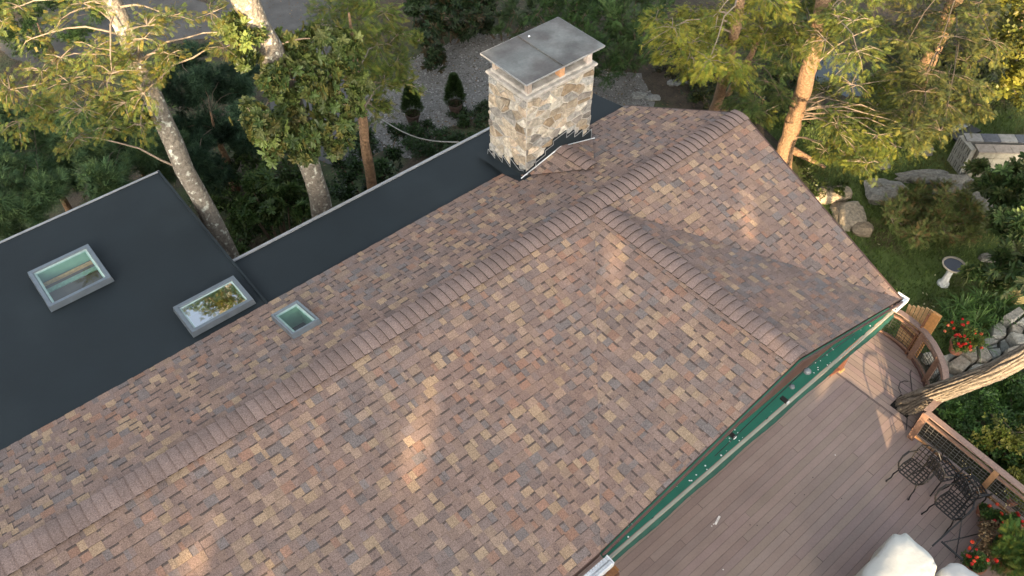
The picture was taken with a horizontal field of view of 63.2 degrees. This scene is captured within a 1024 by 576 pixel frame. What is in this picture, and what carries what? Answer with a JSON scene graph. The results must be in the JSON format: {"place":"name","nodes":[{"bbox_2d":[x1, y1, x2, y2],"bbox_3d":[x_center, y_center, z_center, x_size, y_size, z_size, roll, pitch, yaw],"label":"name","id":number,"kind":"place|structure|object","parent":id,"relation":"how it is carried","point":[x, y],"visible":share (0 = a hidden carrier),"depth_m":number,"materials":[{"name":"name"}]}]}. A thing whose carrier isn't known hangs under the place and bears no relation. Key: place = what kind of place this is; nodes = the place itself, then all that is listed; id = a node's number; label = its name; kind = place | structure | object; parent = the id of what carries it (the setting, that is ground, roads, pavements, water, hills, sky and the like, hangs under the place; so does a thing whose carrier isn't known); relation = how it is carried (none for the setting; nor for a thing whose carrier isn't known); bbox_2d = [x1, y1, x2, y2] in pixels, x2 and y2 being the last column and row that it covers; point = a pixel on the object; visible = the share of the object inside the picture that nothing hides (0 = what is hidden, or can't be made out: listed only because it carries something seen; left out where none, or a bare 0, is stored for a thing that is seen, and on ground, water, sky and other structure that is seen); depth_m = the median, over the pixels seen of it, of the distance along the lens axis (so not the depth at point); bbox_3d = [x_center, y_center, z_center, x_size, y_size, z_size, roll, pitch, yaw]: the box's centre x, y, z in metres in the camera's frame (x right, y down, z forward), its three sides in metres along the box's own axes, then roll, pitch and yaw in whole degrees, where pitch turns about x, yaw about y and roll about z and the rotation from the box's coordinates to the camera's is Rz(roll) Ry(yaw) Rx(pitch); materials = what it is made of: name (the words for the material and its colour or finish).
{"place":"outdoors","nodes":[
{"label":"outdoors","id":0,"kind":"place"},
{"bbox_2d":[0,0,382,164],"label":"driveway","id":1,"kind":"structure","parent":0,"point":[279,10],"depth_m":29.58,"materials":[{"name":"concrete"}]},
{"bbox_2d":[0,0,762,211],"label":"leaf litter","id":2,"kind":"object","parent":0,"point":[364,56],"visible":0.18,"depth_m":27.85,"materials":[{"name":"brown plant"}]},
{"bbox_2d":[0,0,1023,516],"bbox_3d":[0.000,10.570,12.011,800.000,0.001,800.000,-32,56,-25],"label":"ground","id":3,"kind":"structure","parent":0,"point":[664,92],"depth_m":27.42,"materials":[{"name":"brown plant"}]},
{"bbox_2d":[0,91,97,240],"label":"white pine","id":4,"kind":"object","parent":3,"relation":"on","point":[33,179],"visible":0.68,"depth_m":18.07,"materials":[{"name":"brown plant"}]},
{"bbox_2d":[0,0,106,65],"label":"white pine","id":5,"kind":"object","parent":3,"relation":"on","point":[26,25],"visible":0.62,"depth_m":27.21,"materials":[{"name":"brown plant"}]},
{"bbox_2d":[51,81,195,204],"bbox_3d":[-8.993,-2.664,20.410,3.042,4.894,5.235,-25,53,-20],"label":"white pine","id":6,"kind":"object","parent":3,"relation":"on","point":[108,171],"visible":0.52,"depth_m":18.77,"materials":[{"name":"brown plant"}]},
{"bbox_2d":[0,0,256,258],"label":"locust tree","id":7,"kind":"object","parent":3,"relation":"on","point":[138,69],"visible":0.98,"depth_m":13.78,"materials":[{"name":"green plant"}]},
{"bbox_2d":[153,38,273,196],"bbox_3d":[-8.194,-4.889,22.965,3.600,4.005,7.225,-13,50,-11],"label":"white pine","id":8,"kind":"object","parent":3,"relation":"on","point":[198,84],"visible":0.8,"depth_m":22.00,"materials":[{"name":"brown plant"}]},
{"bbox_2d":[187,142,309,254],"bbox_3d":[-7.040,-2.850,22.718,3.966,1.700,4.978,-32,56,-25],"label":"dark shrub","id":9,"kind":"object","parent":3,"relation":"on","point":[288,172],"visible":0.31,"depth_m":22.19,"materials":[{"name":"green plant"}]},
{"bbox_2d":[232,162,311,239],"bbox_3d":[-6.143,-1.895,21.355,1.807,2.463,2.733,-32,56,-25],"label":"rhododendron","id":10,"kind":"object","parent":3,"relation":"on","point":[272,211],"visible":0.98,"depth_m":20.68,"materials":[{"name":"green plant"}]},
{"bbox_2d":[212,0,375,217],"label":"hickory tree","id":11,"kind":"object","parent":3,"relation":"on","point":[284,58],"visible":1,"depth_m":14.97,"materials":[{"name":"green plant"}]},
{"bbox_2d":[299,0,429,189],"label":"honey locust","id":12,"kind":"object","parent":3,"relation":"on","point":[382,71],"visible":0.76,"depth_m":18.27,"materials":[{"name":"leaf"},{"name":"brown bark"},{"name":"twig"}]},
{"bbox_2d":[323,122,408,201],"bbox_3d":[-4.139,-3.103,22.764,2.233,1.950,3.525,4,49,4],"label":"leafy shrub","id":13,"kind":"object","parent":3,"relation":"on","point":[345,190],"visible":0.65,"depth_m":22.36,"materials":[{"name":"green plant"}]},
{"bbox_2d":[381,119,458,142],"bbox_3d":[-2.226,-3.624,18.842,0.028,2.122,4.295,-25,53,-21],"label":"curb","id":14,"kind":"object","parent":3,"relation":"on","point":[421,138],"visible":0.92,"depth_m":18.64,"materials":[{"name":"concrete"}]},
{"bbox_2d":[402,0,497,73],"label":"laurel hedge","id":15,"kind":"object","parent":3,"relation":"on","point":[463,20],"visible":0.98,"depth_m":27.51,"materials":[{"name":"green plant"}]},
{"bbox_2d":[0,17,908,575],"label":"house","id":16,"kind":"structure","parent":3,"relation":"on","point":[556,317],"depth_m":12.99,"materials":[{"name":"brown siding"},{"name":"asphalt shingle"}]},
{"bbox_2d":[600,308,893,561],"bbox_3d":[3.957,1.984,13.566,7.280,0.349,0.665,-32,56,-25],"label":"awning","id":17,"kind":"object","parent":16,"relation":"attached to","point":[706,463],"visible":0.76,"depth_m":13.38,"materials":[{"name":"green fabric"}]},
{"bbox_2d":[365,31,654,159],"bbox_3d":[-0.456,-6.901,27.381,9.252,0.001,6.174,-13,50,-11],"label":"gravel court","id":18,"kind":"object","parent":3,"relation":"on","point":[497,42],"visible":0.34,"depth_m":27.04,"materials":[{"name":"grey gravel"}]},
{"bbox_2d":[399,82,424,124],"bbox_3d":[-3.065,-5.601,25.254,0.846,1.484,0.849,-32,56,-25],"label":"potted spruce","id":19,"kind":"object","parent":18,"relation":"on","point":[412,114],"visible":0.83,"depth_m":25.18,"materials":[{"name":"plant"}]},
{"bbox_2d":[394,118,476,159],"bbox_3d":[-2.394,-4.594,25.168,2.213,0.466,2.569,-32,56,-25],"label":"ground cover","id":20,"kind":"object","parent":18,"relation":"on","point":[423,147],"visible":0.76,"depth_m":25.05,"materials":[{"name":"green plant"}]},
{"bbox_2d":[442,72,467,112],"bbox_3d":[-1.780,-6.010,25.615,0.816,1.483,0.847,-32,56,-25],"label":"potted spruce","id":21,"kind":"object","parent":18,"relation":"on","point":[454,86],"visible":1,"depth_m":25.48,"materials":[{"name":"plant"}]},
{"bbox_2d":[445,99,489,131],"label":"ground cover","id":22,"kind":"object","parent":18,"relation":"on","point":[463,116],"visible":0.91,"depth_m":25.84,"materials":[{"name":"green plant"}]},
{"bbox_2d":[631,92,646,99],"bbox_3d":[4.088,-6.176,26.708,0.550,0.118,0.362,1,49,1],"label":"flagstone","id":23,"kind":"object","parent":18,"relation":"on","point":[638,95],"visible":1,"depth_m":26.66,"materials":[{"name":"stone"}]},
{"bbox_2d":[645,94,660,100],"bbox_3d":[4.515,-6.103,26.657,0.518,0.109,0.353,5,49,4],"label":"flagstone","id":24,"kind":"object","parent":18,"relation":"on","point":[654,97],"visible":1,"depth_m":26.59,"materials":[{"name":"stone"}]},
{"bbox_2d":[480,0,543,40],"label":"yew","id":25,"kind":"object","parent":3,"relation":"on","point":[502,16],"visible":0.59,"depth_m":28.33,"materials":[{"name":"green plant"}]},
{"bbox_2d":[521,0,625,91],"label":"arborvitae","id":26,"kind":"object","parent":3,"relation":"on","point":[590,9],"visible":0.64,"depth_m":26.81,"materials":[{"name":"green plant"}]},
{"bbox_2d":[597,0,677,77],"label":"arborvitae","id":27,"kind":"object","parent":3,"relation":"on","point":[613,11],"visible":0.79,"depth_m":26.24,"materials":[{"name":"green plant"}]},
{"bbox_2d":[667,79,680,85],"bbox_3d":[5.323,-6.710,27.189,0.528,0.119,0.401,7,49,6],"label":"flagstone","id":28,"kind":"object","parent":3,"relation":"on","point":[670,83],"visible":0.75,"depth_m":27.09,"materials":[{"name":"stone"}]},
{"bbox_2d":[652,42,713,94],"bbox_3d":[5.531,-7.309,27.202,2.013,1.075,2.989,-14,50,-12],"label":"fern thicket","id":29,"kind":"object","parent":3,"relation":"on","point":[672,76],"visible":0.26,"depth_m":26.80,"materials":[{"name":"green plant"}]},
{"bbox_2d":[680,73,743,110],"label":"creeping shrub","id":30,"kind":"object","parent":3,"relation":"on","point":[701,93],"visible":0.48,"depth_m":25.90,"materials":[{"name":"green plant"}]},
{"bbox_2d":[629,0,800,110],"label":"hemlock tree","id":31,"kind":"object","parent":3,"relation":"on","point":[712,58],"visible":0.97,"depth_m":18.77,"materials":[{"name":"green plant"}]},
{"bbox_2d":[715,1,797,128],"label":"hemlock tree","id":32,"kind":"object","parent":3,"relation":"on","point":[748,105],"visible":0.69,"depth_m":21.86,"materials":[{"name":"green plant"}]},
{"bbox_2d":[742,29,829,132],"bbox_3d":[8.645,-6.874,26.639,2.872,1.421,6.168,13,50,11],"label":"fern thicket","id":33,"kind":"object","parent":3,"relation":"on","point":[805,123],"visible":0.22,"depth_m":26.24,"materials":[{"name":"green plant"}]},
{"bbox_2d":[578,326,1023,575],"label":"deck","id":34,"kind":"structure","parent":3,"relation":"on","point":[801,487],"depth_m":16.55,"materials":[{"name":"brown wood"}]},
{"bbox_2d":[855,533,936,575],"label":"furniture cover","id":35,"kind":"object","parent":34,"relation":"on","point":[904,554],"visible":1,"depth_m":14.69,"materials":[{"name":"white fabric"}]},
{"bbox_2d":[898,370,912,429],"bbox_3d":[8.580,2.407,18.110,0.311,0.015,1.664,11,50,10],"label":"hook","id":36,"kind":"object","parent":34,"relation":"on","point":[900,392],"visible":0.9,"depth_m":18.31,"materials":[{"name":"black metal"}]},
{"bbox_2d":[885,444,940,500],"bbox_3d":[7.981,3.590,16.448,0.692,0.962,0.654,-30,55,-24],"label":"garden chair","id":37,"kind":"object","parent":34,"relation":"on","point":[917,468],"visible":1,"depth_m":16.44,"materials":[{"name":"black metal"}]},
{"bbox_2d":[895,304,941,360],"bbox_3d":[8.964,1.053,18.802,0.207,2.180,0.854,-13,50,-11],"label":"wooden chair","id":38,"kind":"object","parent":34,"relation":"attached to","point":[930,322],"visible":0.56,"depth_m":18.45,"materials":[{"name":"brown wood"}]},
{"bbox_2d":[913,448,964,496],"bbox_3d":[8.534,3.569,16.467,0.692,0.962,0.654,-16,51,-14],"label":"garden chair","id":39,"kind":"object","parent":34,"relation":"on","point":[938,475],"visible":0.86,"depth_m":16.43,"materials":[{"name":"black metal"}]},
{"bbox_2d":[872,309,1023,525],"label":"deck railing","id":40,"kind":"object","parent":34,"relation":"on","point":[939,363],"visible":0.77,"depth_m":16.87,"materials":[{"name":"cedar wood"},{"name":"metal wire mesh"}]},
{"bbox_2d":[921,478,979,533],"bbox_3d":[8.463,4.137,15.967,0.692,0.962,0.654,-29,55,-23],"label":"garden chair","id":41,"kind":"object","parent":34,"relation":"on","point":[948,492],"visible":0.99,"depth_m":15.96,"materials":[{"name":"black metal"}]},
{"bbox_2d":[934,563,978,575],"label":"furniture cover","id":42,"kind":"object","parent":34,"relation":"on","point":[954,569],"visible":0.99,"depth_m":14.80,"materials":[{"name":"grey fabric"}]},
{"bbox_2d":[932,516,985,560],"bbox_3d":[8.412,4.724,15.642,1.308,0.448,0.538,-32,56,-25],"label":"folding frame","id":43,"kind":"object","parent":34,"relation":"on","point":[946,545],"visible":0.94,"depth_m":15.53,"materials":[{"name":"black metal"}]},
{"bbox_2d":[942,466,992,512],"bbox_3d":[8.932,3.871,16.201,0.692,0.962,0.654,-12,50,-11],"label":"garden chair","id":44,"kind":"object","parent":34,"relation":"on","point":[982,495],"visible":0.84,"depth_m":16.20,"materials":[{"name":"black metal"}]},
{"bbox_2d":[960,540,998,574],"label":"flower pot","id":45,"kind":"object","parent":34,"relation":"on","point":[976,561],"visible":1,"depth_m":15.22,"materials":[{"name":"ceramic"}]},
{"bbox_2d":[976,502,990,516],"bbox_3d":[9.187,4.341,16.218,0.292,0.315,0.281,-32,56,-25],"label":"flower pot","id":46,"kind":"object","parent":34,"relation":"on","point":[981,506],"visible":0.51,"depth_m":16.20,"materials":[{"name":"ceramic"}]},
{"bbox_2d":[972,514,1001,562],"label":"potted plant","id":47,"kind":"object","parent":34,"relation":"on","point":[988,527],"visible":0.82,"depth_m":15.60,"materials":[{"name":"brown plant"}]},
{"bbox_2d":[978,503,1007,527],"bbox_3d":[9.234,4.402,15.986,0.544,0.582,0.427,21,52,18],"label":"flower pot","id":48,"kind":"object","parent":34,"relation":"on","point":[991,513],"visible":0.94,"depth_m":15.84,"materials":[{"name":"ceramic"}]},
{"bbox_2d":[990,534,1004,557],"bbox_3d":[9.225,4.824,15.574,0.533,0.644,0.482,-4,49,-4],"label":"flower pot","id":49,"kind":"object","parent":34,"relation":"on","point":[996,539],"visible":0.09,"depth_m":15.56,"materials":[{"name":"ceramic"}]},
{"bbox_2d":[981,514,1023,575],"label":"cypress pot plant","id":50,"kind":"object","parent":34,"relation":"on","point":[1010,548],"visible":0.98,"depth_m":15.18,"materials":[{"name":"plant"}]},
{"bbox_2d":[998,511,1023,535],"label":"flower pot","id":51,"kind":"object","parent":34,"relation":"on","point":[1016,514],"visible":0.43,"depth_m":15.76,"materials":[{"name":"ceramic"}]},
{"bbox_2d":[1002,466,1023,511],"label":"potted plant","id":52,"kind":"object","parent":34,"relation":"on","point":[1017,474],"visible":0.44,"depth_m":16.28,"materials":[{"name":"green plant"}]},
{"bbox_2d":[750,0,930,186],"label":"hemlock tree","id":53,"kind":"object","parent":3,"relation":"on","point":[818,24],"visible":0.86,"depth_m":20.90,"materials":[{"name":"green plant"}]},
{"bbox_2d":[921,352,933,364],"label":"boulder","id":54,"kind":"object","parent":3,"relation":"on","point":[927,359],"visible":0.41,"depth_m":19.53,"materials":[{"name":"stone"}]},
{"bbox_2d":[858,27,1023,121],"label":"fern thicket","id":55,"kind":"object","parent":3,"relation":"on","point":[987,73],"visible":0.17,"depth_m":26.29,"materials":[{"name":"green plant"}]},
{"bbox_2d":[895,344,1023,416],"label":"oak tree","id":56,"kind":"object","parent":3,"relation":"on","point":[1000,368],"visible":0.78,"depth_m":16.16,"materials":[{"name":"brown plant"}]},
{"bbox_2d":[935,375,1021,461],"bbox_3d":[10.559,2.908,18.309,2.406,0.469,2.530,-4,49,-3],"label":"grass clump","id":57,"kind":"object","parent":3,"relation":"on","point":[960,398],"visible":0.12,"depth_m":18.44,"materials":[{"name":"green plant"}]},
{"bbox_2d":[936,370,1023,505],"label":"fern bank","id":58,"kind":"structure","parent":3,"relation":"on","point":[991,399],"depth_m":17.95,"materials":[{"name":"green plant"}]},
{"bbox_2d":[968,412,1023,493],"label":"golden shrub","id":59,"kind":"object","parent":3,"relation":"on","point":[997,432],"visible":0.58,"depth_m":17.22,"materials":[{"name":"green plant"}]},
{"bbox_2d":[972,0,1023,114],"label":"maple tree","id":60,"kind":"object","parent":3,"relation":"on","point":[1012,34],"visible":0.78,"depth_m":22.03,"materials":[{"name":"yellow plant"}]},
{"bbox_2d":[815,51,863,96],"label":"pond","id":61,"kind":"structure","parent":0,"point":[822,71],"depth_m":27.55,"materials":[{"name":"liquid"}]},
{"bbox_2d":[829,340,857,375],"bbox_3d":[7.243,1.189,17.803,0.417,2.100,0.165,-32,56,-25],"label":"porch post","id":62,"kind":"object","parent":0,"point":[840,369],"visible":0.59,"depth_m":18.50,"materials":[{"name":"brown wood"}]},
{"bbox_2d":[761,90,1023,355],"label":"lawn","id":63,"kind":"structure","parent":0,"point":[796,166],"depth_m":22.41,"materials":[{"name":"green plant"}]},
{"bbox_2d":[798,166,849,200],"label":"shrub","id":64,"kind":"object","parent":63,"relation":"on","point":[840,189],"visible":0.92,"depth_m":23.47,"materials":[{"name":"green plant"}]},
{"bbox_2d":[815,186,851,203],"bbox_3d":[9.017,-2.647,23.609,1.221,0.503,0.749,-2,49,-2],"label":"boulder","id":65,"kind":"object","parent":63,"relation":"on","point":[831,197],"visible":0.61,"depth_m":23.32,"materials":[{"name":"stone"}]},
{"bbox_2d":[830,201,866,231],"bbox_3d":[9.303,-1.955,23.033,0.894,0.562,1.196,2,49,2],"label":"boulder","id":66,"kind":"object","parent":63,"relation":"on","point":[847,216],"visible":0.83,"depth_m":22.82,"materials":[{"name":"stone"}]},
{"bbox_2d":[851,221,873,236],"bbox_3d":[9.538,-1.608,22.651,0.634,0.376,0.636,5,49,4],"label":"boulder","id":67,"kind":"object","parent":63,"relation":"on","point":[862,229],"visible":1,"depth_m":22.47,"materials":[{"name":"stone"}]},
{"bbox_2d":[870,159,890,169],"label":"boulder","id":68,"kind":"object","parent":63,"relation":"on","point":[888,167],"visible":0.2,"depth_m":24.33,"materials":[{"name":"stone"}]},
{"bbox_2d":[864,178,908,204],"bbox_3d":[10.568,-2.622,23.565,1.225,0.736,1.038,7,49,6],"label":"boulder","id":69,"kind":"object","parent":63,"relation":"on","point":[876,193],"visible":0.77,"depth_m":23.29,"materials":[{"name":"stone"}]},
{"bbox_2d":[909,145,933,155],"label":"boulder","id":70,"kind":"object","parent":63,"relation":"on","point":[929,154],"visible":0.27,"depth_m":24.74,"materials":[{"name":"stone"}]},
{"bbox_2d":[895,169,948,184],"bbox_3d":[11.831,-3.165,24.034,1.623,0.431,0.498,1,49,0],"label":"boulder","id":71,"kind":"object","parent":63,"relation":"on","point":[927,175],"visible":0.69,"depth_m":23.92,"materials":[{"name":"stone"}]},
{"bbox_2d":[874,177,989,250],"bbox_3d":[11.329,-2.033,22.378,3.521,1.461,2.925,-8,49,-7],"label":"heather bush","id":72,"kind":"object","parent":63,"relation":"on","point":[943,214],"visible":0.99,"depth_m":22.09,"materials":[{"name":"green plant"}]},
{"bbox_2d":[863,0,1023,158],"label":"hemlock tree","id":73,"kind":"object","parent":63,"relation":"on","point":[922,73],"visible":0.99,"depth_m":19.90,"materials":[{"name":"green plant"}]},
{"bbox_2d":[937,256,964,287],"bbox_3d":[11.079,-0.346,21.119,0.580,0.750,0.576,-32,56,-25],"label":"birdbath","id":74,"kind":"object","parent":63,"relation":"on","point":[951,265],"visible":0.91,"depth_m":20.96,"materials":[{"name":"concrete"}]},
{"bbox_2d":[932,173,973,193],"bbox_3d":[12.757,-2.926,23.866,1.629,0.461,0.794,2,49,1],"label":"boulder","id":75,"kind":"object","parent":63,"relation":"on","point":[962,179],"visible":0.28,"depth_m":23.79,"materials":[{"name":"stone"}]},
{"bbox_2d":[948,123,980,141],"bbox_3d":[13.548,-4.675,24.989,1.020,0.060,0.461,-22,52,-19],"label":"boulder","id":76,"kind":"object","parent":63,"relation":"on","point":[973,129],"visible":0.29,"depth_m":24.97,"materials":[{"name":"stone"}]},
{"bbox_2d":[928,286,1023,360],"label":"daylily clump","id":77,"kind":"object","parent":63,"relation":"on","point":[964,308],"visible":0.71,"depth_m":20.42,"materials":[{"name":"green plant"}]},
{"bbox_2d":[931,307,1023,381],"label":"stone retaining wall","id":78,"kind":"structure","parent":63,"relation":"on","point":[1013,336],"depth_m":19.67,"materials":[{"name":"grey stone"}]},
{"bbox_2d":[940,317,988,355],"bbox_3d":[10.338,1.153,19.192,0.834,0.761,1.074,-11,50,-9],"label":"flower pot","id":79,"kind":"object","parent":78,"relation":"on","point":[965,340],"visible":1,"depth_m":18.97,"materials":[{"name":"ceramic"}]},
{"bbox_2d":[969,183,992,216],"bbox_3d":[13.426,-2.386,23.384,1.104,0.420,1.516,-5,49,-4],"label":"boulder","id":80,"kind":"object","parent":63,"relation":"on","point":[977,195],"visible":0.11,"depth_m":23.28,"materials":[{"name":"stone"}]},
{"bbox_2d":[947,133,1023,176],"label":"block wall","id":81,"kind":"structure","parent":63,"relation":"on","point":[994,149],"depth_m":23.75,"materials":[{"name":"concrete"}]},
{"bbox_2d":[978,253,995,262],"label":"boulder","id":82,"kind":"object","parent":63,"relation":"on","point":[984,257],"visible":0.59,"depth_m":21.89,"materials":[{"name":"stone"}]},
{"bbox_2d":[957,151,1023,299],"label":"rhododendron tree","id":83,"kind":"object","parent":63,"relation":"on","point":[1000,187],"visible":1,"depth_m":19.92,"materials":[{"name":"green plant"}]},
{"bbox_2d":[1009,290,1023,304],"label":"boulder","id":84,"kind":"object","parent":63,"relation":"on","point":[1019,298],"visible":0.5,"depth_m":20.80,"materials":[{"name":"stone"}]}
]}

